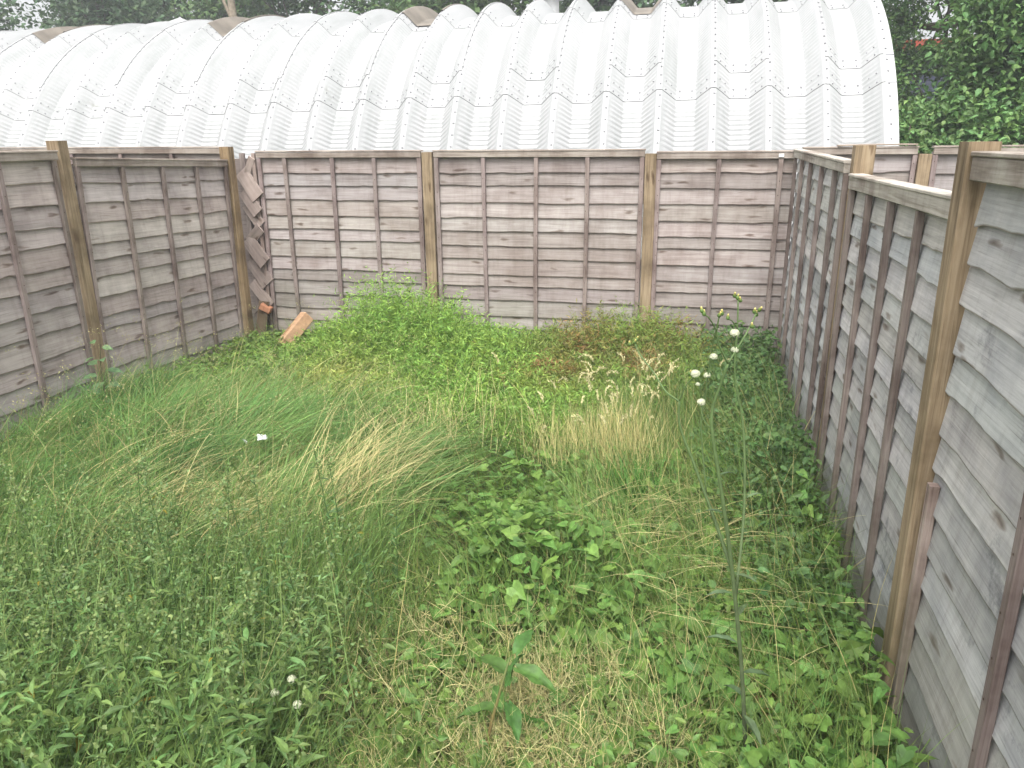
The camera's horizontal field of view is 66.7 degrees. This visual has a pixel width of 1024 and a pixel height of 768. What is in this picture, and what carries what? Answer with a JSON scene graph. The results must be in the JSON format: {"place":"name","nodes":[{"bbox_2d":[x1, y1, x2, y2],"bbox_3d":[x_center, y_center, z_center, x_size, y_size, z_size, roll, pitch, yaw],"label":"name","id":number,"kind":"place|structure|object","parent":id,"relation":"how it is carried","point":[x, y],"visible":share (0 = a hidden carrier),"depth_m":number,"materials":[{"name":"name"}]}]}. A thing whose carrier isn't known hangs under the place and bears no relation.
{"place":"outdoors","nodes":[
{"label":"outdoors","id":0,"kind":"place"},
{"bbox_2d":[0,297,545,685],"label":"lodged grass","id":1,"kind":"structure","parent":0,"point":[164,416],"depth_m":4.39,"materials":[{"name":"green plant"}]},
{"bbox_2d":[257,434,266,440],"bbox_3d":[-1.394,0.297,4.333,0.054,0.023,0.032,6,36,-46],"label":"litter scrap","id":2,"kind":"object","parent":1,"relation":"on","point":[261,438],"visible":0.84,"depth_m":4.33,"materials":[{"name":"white paper"}]},
{"bbox_2d":[0,313,931,767],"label":"ground","id":3,"kind":"structure","parent":0,"point":[848,578],"depth_m":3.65,"materials":[{"name":"green plant"}]},
{"bbox_2d":[1,0,27,17],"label":"background tree","id":4,"kind":"object","parent":3,"relation":"on","point":[10,8],"visible":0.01,"depth_m":26.78,"materials":[{"name":"green plant"}]},
{"bbox_2d":[0,0,37,30],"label":"background tree","id":5,"kind":"object","parent":3,"relation":"on","point":[12,21],"visible":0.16,"depth_m":23.76,"materials":[{"name":"green plant"}]},
{"bbox_2d":[0,147,46,153],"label":"lap fence","id":6,"kind":"object","parent":3,"relation":"on","point":[16,148],"visible":0.02,"depth_m":7.72,"materials":[{"name":"grey wood"}]},
{"bbox_2d":[7,474,56,620],"bbox_3d":[-1.880,0.686,3.079,0.093,0.742,0.078,-9,19,-25],"label":"tall weed","id":7,"kind":"object","parent":3,"relation":"on","point":[18,499],"visible":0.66,"depth_m":3.00,"materials":[{"name":"green plant"}]},
{"bbox_2d":[0,150,96,450],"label":"lap fence","id":8,"kind":"object","parent":3,"relation":"on","point":[42,316],"visible":0.88,"depth_m":5.10,"materials":[{"name":"wood"}]},
{"bbox_2d":[29,542,84,691],"bbox_3d":[-1.387,0.837,2.439,0.059,0.796,0.105,0,18,1],"label":"tall weed","id":9,"kind":"object","parent":3,"relation":"on","point":[47,575],"visible":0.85,"depth_m":2.35,"materials":[{"name":"green plant"}]},
{"bbox_2d":[55,497,85,638],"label":"tall weed","id":10,"kind":"object","parent":3,"relation":"on","point":[68,564],"visible":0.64,"depth_m":2.72,"materials":[{"name":"green plant"}]},
{"bbox_2d":[46,141,108,393],"bbox_3d":[-3.053,-0.579,5.577,0.105,2.225,0.098,3,18,13],"label":"fence post","id":11,"kind":"object","parent":3,"relation":"on","point":[76,232],"visible":0.45,"depth_m":5.44,"materials":[{"name":"brown wood"}]},
{"bbox_2d":[18,0,183,27],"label":"background tree","id":12,"kind":"object","parent":3,"relation":"on","point":[49,14],"visible":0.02,"depth_m":27.08,"materials":[{"name":"green plant"}]},
{"bbox_2d":[4,0,198,29],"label":"background tree","id":13,"kind":"object","parent":3,"relation":"on","point":[96,15],"visible":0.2,"depth_m":23.30,"materials":[{"name":"green plant"}]},
{"bbox_2d":[82,340,122,405],"bbox_3d":[-2.719,0.009,5.180,0.278,0.597,0.243,3,18,13],"label":"young sapling","id":14,"kind":"object","parent":3,"relation":"on","point":[111,369],"visible":0.66,"depth_m":5.16,"materials":[{"name":"green plant"}]},
{"bbox_2d":[132,458,153,588],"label":"tall weed","id":15,"kind":"object","parent":3,"relation":"on","point":[138,475],"visible":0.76,"depth_m":3.25,"materials":[{"name":"green plant"}]},
{"bbox_2d":[68,147,219,163],"bbox_3d":[-3.496,-1.372,7.726,1.728,1.884,0.072,4,18,12],"label":"lap fence","id":16,"kind":"object","parent":3,"relation":"on","point":[171,152],"visible":0.08,"depth_m":7.44,"materials":[{"name":"wood"}]},
{"bbox_2d":[140,451,157,535],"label":"tall weed","id":17,"kind":"object","parent":3,"relation":"on","point":[143,461],"visible":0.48,"depth_m":3.49,"materials":[{"name":"green plant"}]},
{"bbox_2d":[126,493,176,667],"bbox_3d":[-1.234,0.744,2.709,0.095,0.828,0.094,3,18,13],"label":"tall weed","id":18,"kind":"object","parent":3,"relation":"on","point":[152,569],"visible":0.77,"depth_m":2.65,"materials":[{"name":"green plant"}]},
{"bbox_2d":[70,157,243,389],"bbox_3d":[-2.812,-0.936,6.447,0.073,1.792,1.838,3,16,13],"label":"lap fence","id":19,"kind":"object","parent":3,"relation":"on","point":[159,237],"visible":0.89,"depth_m":6.28,"materials":[{"name":"grey wood"}]},
{"bbox_2d":[104,0,211,21],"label":"background tree","id":20,"kind":"object","parent":3,"relation":"on","point":[172,13],"visible":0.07,"depth_m":28.57,"materials":[{"name":"green plant"}]},
{"bbox_2d":[144,476,172,587],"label":"tall weed","id":21,"kind":"object","parent":3,"relation":"on","point":[162,538],"visible":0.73,"depth_m":2.98,"materials":[{"name":"green plant"}]},
{"bbox_2d":[160,518,193,690],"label":"tall weed","id":22,"kind":"object","parent":3,"relation":"on","point":[172,595],"visible":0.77,"depth_m":2.46,"materials":[{"name":"green plant"}]},
{"bbox_2d":[0,422,378,767],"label":"flowering weeds","id":23,"kind":"object","parent":3,"relation":"on","point":[174,617],"visible":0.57,"depth_m":2.52,"materials":[{"name":"green plant"}]},
{"bbox_2d":[0,449,405,767],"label":"leafy weeds","id":24,"kind":"object","parent":3,"relation":"on","point":[37,757],"visible":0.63,"depth_m":2.29,"materials":[{"name":"green plant"}]},
{"bbox_2d":[187,0,236,16],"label":"bare trunk tree","id":25,"kind":"object","parent":3,"relation":"on","point":[230,8],"visible":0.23,"depth_m":21.66,"materials":[{"name":"brown plant"}]},
{"bbox_2d":[219,458,236,559],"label":"tall weed","id":26,"kind":"object","parent":3,"relation":"on","point":[226,483],"visible":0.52,"depth_m":3.33,"materials":[{"name":"green plant"}]},
{"bbox_2d":[175,0,295,19],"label":"background tree","id":27,"kind":"object","parent":3,"relation":"on","point":[216,6],"depth_m":28.46,"materials":[{"name":"green plant"}]},
{"bbox_2d":[121,326,350,396],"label":"creeping weeds","id":28,"kind":"object","parent":3,"relation":"on","point":[254,341],"visible":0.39,"depth_m":6.62,"materials":[{"name":"green plant"}]},
{"bbox_2d":[219,147,253,346],"bbox_3d":[-2.595,-1.133,7.417,0.097,2.160,0.099,3,18,13],"label":"fence post","id":29,"kind":"object","parent":3,"relation":"on","point":[228,154],"visible":0.64,"depth_m":7.32,"materials":[{"name":"wood"}]},
{"bbox_2d":[164,0,311,20],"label":"background tree","id":30,"kind":"object","parent":3,"relation":"on","point":[202,9],"visible":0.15,"depth_m":24.52,"materials":[{"name":"green plant"}]},
{"bbox_2d":[0,399,490,767],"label":"tall grass","id":31,"kind":"structure","parent":3,"relation":"on","point":[270,537],"depth_m":2.95,"materials":[{"name":"green plant"}]},
{"bbox_2d":[235,568,257,708],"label":"tall weed","id":32,"kind":"object","parent":3,"relation":"on","point":[246,593],"visible":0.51,"depth_m":2.33,"materials":[{"name":"green plant"}]},
{"bbox_2d":[220,477,273,643],"bbox_3d":[-0.929,0.713,2.810,0.143,0.830,0.090,-7,19,-20],"label":"tall weed","id":33,"kind":"object","parent":3,"relation":"on","point":[257,568],"visible":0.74,"depth_m":2.78,"materials":[{"name":"green plant"}]},
{"bbox_2d":[235,153,273,339],"bbox_3d":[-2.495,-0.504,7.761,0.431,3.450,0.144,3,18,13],"label":"broken fence strip","id":34,"kind":"object","parent":3,"relation":"on","point":[260,277],"visible":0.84,"depth_m":7.45,"materials":[{"name":"wood"}]},
{"bbox_2d":[255,301,269,345],"bbox_3d":[-2.440,-0.579,7.581,0.134,0.446,0.144,9,20,28],"label":"fallen board","id":35,"kind":"object","parent":3,"relation":"on","point":[261,315],"visible":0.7,"depth_m":7.57,"materials":[{"name":"brown wood"}]},
{"bbox_2d":[259,303,272,313],"bbox_3d":[-2.386,-0.737,7.550,0.105,0.060,0.080,28,18,-4],"label":"brick","id":36,"kind":"object","parent":35,"relation":"on","point":[264,307],"visible":1,"depth_m":7.51,"materials":[{"name":"ceramic"}]},
{"bbox_2d":[248,462,279,610],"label":"tall weed","id":37,"kind":"object","parent":3,"relation":"on","point":[256,497],"visible":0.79,"depth_m":3.12,"materials":[{"name":"green plant"}]},
{"bbox_2d":[255,674,301,767],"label":"seeding groundsel","id":38,"kind":"object","parent":3,"relation":"on","point":[290,678],"visible":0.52,"depth_m":2.26,"materials":[{"name":"green plant"}]},
{"bbox_2d":[277,312,313,349],"bbox_3d":[-2.022,-0.491,7.184,0.200,0.114,0.370,8,58,53],"label":"brick","id":39,"kind":"object","parent":3,"relation":"on","point":[301,321],"visible":0.81,"depth_m":7.12,"materials":[{"name":"ceramic"}]},
{"bbox_2d":[274,521,320,681],"bbox_3d":[-0.705,0.803,2.623,0.126,0.778,0.077,-6,18,-16],"label":"tall weed","id":40,"kind":"object","parent":3,"relation":"on","point":[291,586],"visible":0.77,"depth_m":2.56,"materials":[{"name":"green plant"}]},
{"bbox_2d":[208,0,392,17],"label":"background tree","id":41,"kind":"object","parent":3,"relation":"on","point":[319,6],"visible":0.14,"depth_m":22.91,"materials":[{"name":"green plant"}]},
{"bbox_2d":[310,442,343,615],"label":"tall weed","id":42,"kind":"object","parent":3,"relation":"on","point":[329,517],"visible":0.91,"depth_m":2.99,"materials":[{"name":"green plant"}]},
{"bbox_2d":[324,456,354,597],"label":"tall weed","id":43,"kind":"object","parent":3,"relation":"on","point":[333,502],"visible":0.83,"depth_m":3.27,"materials":[{"name":"green plant"}]},
{"bbox_2d":[254,150,427,335],"bbox_3d":[-1.572,-1.232,7.299,1.613,1.840,0.072,4,18,13],"label":"lap fence","id":44,"kind":"object","parent":3,"relation":"on","point":[331,218],"visible":0.79,"depth_m":7.22,"materials":[{"name":"grey wood"}]},
{"bbox_2d":[347,509,384,644],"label":"tall weed","id":45,"kind":"object","parent":3,"relation":"on","point":[369,587],"visible":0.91,"depth_m":2.83,"materials":[{"name":"green plant"}]},
{"bbox_2d":[388,493,403,612],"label":"tall weed","id":46,"kind":"object","parent":3,"relation":"on","point":[393,539],"visible":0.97,"depth_m":3.11,"materials":[{"name":"green plant"}]},
{"bbox_2d":[144,262,673,456],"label":"leafy weeds","id":47,"kind":"object","parent":3,"relation":"on","point":[378,312],"visible":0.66,"depth_m":6.15,"materials":[{"name":"green plant"}]},
{"bbox_2d":[421,152,439,322],"bbox_3d":[-0.729,-1.044,7.171,0.096,2.097,0.099,3,18,13],"label":"fence post","id":48,"kind":"object","parent":3,"relation":"on","point":[428,179],"visible":0.48,"depth_m":7.00,"materials":[{"name":"brown wood"}]},
{"bbox_2d":[331,0,529,14],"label":"background tree","id":49,"kind":"object","parent":3,"relation":"on","point":[399,6],"visible":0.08,"depth_m":19.53,"materials":[{"name":"green plant"}]},
{"bbox_2d":[4,341,892,758],"bbox_3d":[-0.797,0.452,3.899,5.424,0.545,3.412,23,29,51],"label":"straw","id":50,"kind":"object","parent":3,"relation":"on","point":[350,467],"visible":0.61,"depth_m":3.88,"materials":[{"name":"beige plant"}]},
{"bbox_2d":[0,0,898,305],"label":"corrugated hut","id":51,"kind":"object","parent":3,"relation":"on","point":[702,76],"visible":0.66,"depth_m":9.88,"materials":[{"name":"white paint"}]},
{"bbox_2d":[394,0,610,15],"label":"background tree","id":52,"kind":"object","parent":3,"relation":"on","point":[521,7],"visible":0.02,"depth_m":21.00,"materials":[{"name":"green plant"}]},
{"bbox_2d":[457,630,555,767],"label":"broad leaved dock","id":53,"kind":"object","parent":3,"relation":"on","point":[533,673],"visible":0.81,"depth_m":2.34,"materials":[{"name":"green plant"}]},
{"bbox_2d":[263,545,782,767],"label":"dead stalks","id":54,"kind":"object","parent":3,"relation":"on","point":[530,686],"visible":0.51,"depth_m":2.48,"materials":[{"name":"beige plant"}]},
{"bbox_2d":[432,149,645,341],"bbox_3d":[0.217,-1.123,6.901,1.840,1.835,0.072,4,18,13],"label":"lap fence","id":55,"kind":"object","parent":3,"relation":"on","point":[531,237],"visible":0.82,"depth_m":6.83,"materials":[{"name":"grey wood"}]},
{"bbox_2d":[525,0,656,12],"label":"background tree","id":56,"kind":"object","parent":3,"relation":"on","point":[599,5],"visible":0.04,"depth_m":21.75,"materials":[{"name":"green plant"}]},
{"bbox_2d":[426,296,759,408],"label":"reddish weeds","id":57,"kind":"object","parent":3,"relation":"on","point":[583,339],"visible":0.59,"depth_m":6.24,"materials":[{"name":"green plant"}]},
{"bbox_2d":[277,437,927,767],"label":"bindweed","id":58,"kind":"object","parent":3,"relation":"on","point":[753,754],"visible":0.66,"depth_m":2.87,"materials":[{"name":"green plant"}]},
{"bbox_2d":[303,473,913,767],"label":"weeds","id":59,"kind":"object","parent":3,"relation":"on","point":[442,738],"visible":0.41,"depth_m":2.50,"materials":[{"name":"green plant"}]},
{"bbox_2d":[491,349,729,486],"bbox_3d":[0.547,0.140,4.580,1.253,0.761,1.110,10,20,30],"label":"dry grass tuft","id":60,"kind":"object","parent":3,"relation":"on","point":[604,424],"visible":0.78,"depth_m":4.55,"materials":[{"name":"beige plant"}]},
{"bbox_2d":[597,445,687,517],"bbox_3d":[0.644,0.513,4.134,0.516,0.338,0.498,-10,20,-27],"label":"green grass tuft","id":61,"kind":"object","parent":3,"relation":"on","point":[638,482],"visible":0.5,"depth_m":4.14,"materials":[{"name":"green plant"}]},
{"bbox_2d":[638,153,656,352],"bbox_3d":[1.165,-0.920,6.749,0.098,2.072,0.097,3,18,13],"label":"fence post","id":62,"kind":"object","parent":3,"relation":"on","point":[648,225],"visible":0.59,"depth_m":6.59,"materials":[{"name":"brown wood"}]},
{"bbox_2d":[401,313,965,767],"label":"wispy grass","id":63,"kind":"structure","parent":3,"relation":"on","point":[679,481],"depth_m":3.16,"materials":[{"name":"green plant"}]},
{"bbox_2d":[628,292,770,747],"bbox_3d":[0.534,0.519,2.235,0.466,1.573,0.331,3,18,13],"label":"sow thistle","id":64,"kind":"object","parent":3,"relation":"on","point":[746,720],"visible":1,"depth_m":2.17,"materials":[{"name":"green plant"}]},
{"bbox_2d":[632,0,787,7],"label":"background tree","id":65,"kind":"object","parent":3,"relation":"on","point":[687,3],"visible":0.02,"depth_m":20.09,"materials":[{"name":"green plant"}]},
{"bbox_2d":[650,150,793,363],"bbox_3d":[1.740,-1.020,6.565,1.101,1.818,0.072,3,18,13],"label":"lap fence","id":66,"kind":"object","parent":3,"relation":"on","point":[720,226],"visible":0.76,"depth_m":6.50,"materials":[{"name":"wood"}]},
{"bbox_2d":[656,320,864,648],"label":"nettles","id":67,"kind":"object","parent":3,"relation":"on","point":[793,443],"visible":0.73,"depth_m":4.22,"materials":[{"name":"green plant"}]},
{"bbox_2d":[774,149,850,479],"bbox_3d":[2.003,-0.633,5.325,0.072,1.813,2.333,3,19,13],"label":"lap fence","id":68,"kind":"object","parent":3,"relation":"on","point":[819,186],"visible":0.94,"depth_m":5.00,"materials":[{"name":"grey wood"}]},
{"bbox_2d":[814,145,876,482],"bbox_3d":[1.777,-0.170,4.223,0.099,2.155,0.095,3,18,13],"label":"fence post","id":69,"kind":"object","parent":3,"relation":"on","point":[863,159],"visible":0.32,"depth_m":3.90,"materials":[{"name":"brown wood"}]},
{"bbox_2d":[802,146,919,182],"bbox_3d":[2.721,-0.975,6.342,0.840,1.842,0.072,3,18,13],"label":"lap fence","id":70,"kind":"object","parent":3,"relation":"on","point":[898,163],"visible":0.07,"depth_m":6.05,"materials":[{"name":"grey wood"}]},
{"bbox_2d":[837,143,917,145],"bbox_3d":[2.824,-1.851,6.024,0.570,0.018,0.080,3,18,13],"label":"loose slat","id":71,"kind":"object","parent":70,"relation":"on","point":[878,144],"visible":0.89,"depth_m":6.01,"materials":[{"name":"grey wood"}]},
{"bbox_2d":[790,469,938,767],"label":"bindweed","id":72,"kind":"object","parent":3,"relation":"on","point":[866,633],"visible":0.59,"depth_m":2.71,"materials":[{"name":"green plant"}]},
{"bbox_2d":[815,173,951,658],"bbox_3d":[1.550,0.030,3.370,0.072,1.756,1.713,3,18,12],"label":"lap fence","id":73,"kind":"object","parent":3,"relation":"on","point":[891,253],"visible":0.87,"depth_m":3.19,"materials":[{"name":"grey wood"}]},
{"bbox_2d":[889,482,940,714],"bbox_3d":[1.323,0.725,2.567,0.035,0.860,0.042,3,18,13],"label":"broken batten","id":74,"kind":"object","parent":3,"relation":"on","point":[919,565],"visible":0.93,"depth_m":2.54,"materials":[{"name":"brown wood"}]},
{"bbox_2d":[913,154,932,185],"bbox_3d":[3.187,-0.792,6.301,0.097,2.055,0.095,3,18,13],"label":"fence post","id":75,"kind":"object","parent":3,"relation":"on","point":[922,170],"visible":0.12,"depth_m":5.99,"materials":[{"name":"brown wood"}]},
{"bbox_2d":[878,141,1002,701],"bbox_3d":[1.357,0.347,2.559,0.086,2.185,0.110,3,18,13],"label":"fence post","id":76,"kind":"object","parent":3,"relation":"on","point":[965,203],"visible":0.48,"depth_m":2.41,"materials":[{"name":"brown wood"}]},
{"bbox_2d":[881,0,1022,137],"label":"overhanging tree","id":77,"kind":"object","parent":3,"relation":"on","point":[900,13],"visible":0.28,"depth_m":12.78,"materials":[{"name":"green plant"}]},
{"bbox_2d":[898,151,1023,767],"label":"lap fence","id":78,"kind":"object","parent":3,"relation":"on","point":[966,659],"visible":0.94,"depth_m":2.09,"materials":[{"name":"grey wood"}]},
{"bbox_2d":[898,87,1023,153],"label":"leafy bush","id":79,"kind":"object","parent":3,"relation":"on","point":[907,131],"visible":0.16,"depth_m":9.11,"materials":[{"name":"green plant"}]},
{"bbox_2d":[899,0,1023,153],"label":"broadleaf tree","id":80,"kind":"object","parent":3,"relation":"on","point":[999,18],"visible":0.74,"depth_m":8.95,"materials":[{"name":"green plant"}]},
{"bbox_2d":[928,145,1023,190],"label":"lap fence","id":81,"kind":"object","parent":3,"relation":"on","point":[943,167],"visible":0.04,"depth_m":5.97,"materials":[{"name":"grey wood"}]},
{"bbox_2d":[0,0,974,38],"label":"sky","id":82,"kind":"structure","parent":0,"point":[935,18],"materials":[{"name":"white"}]},
{"bbox_2d":[894,37,1021,102],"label":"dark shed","id":83,"kind":"structure","parent":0,"point":[931,88],"depth_m":18.04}
]}

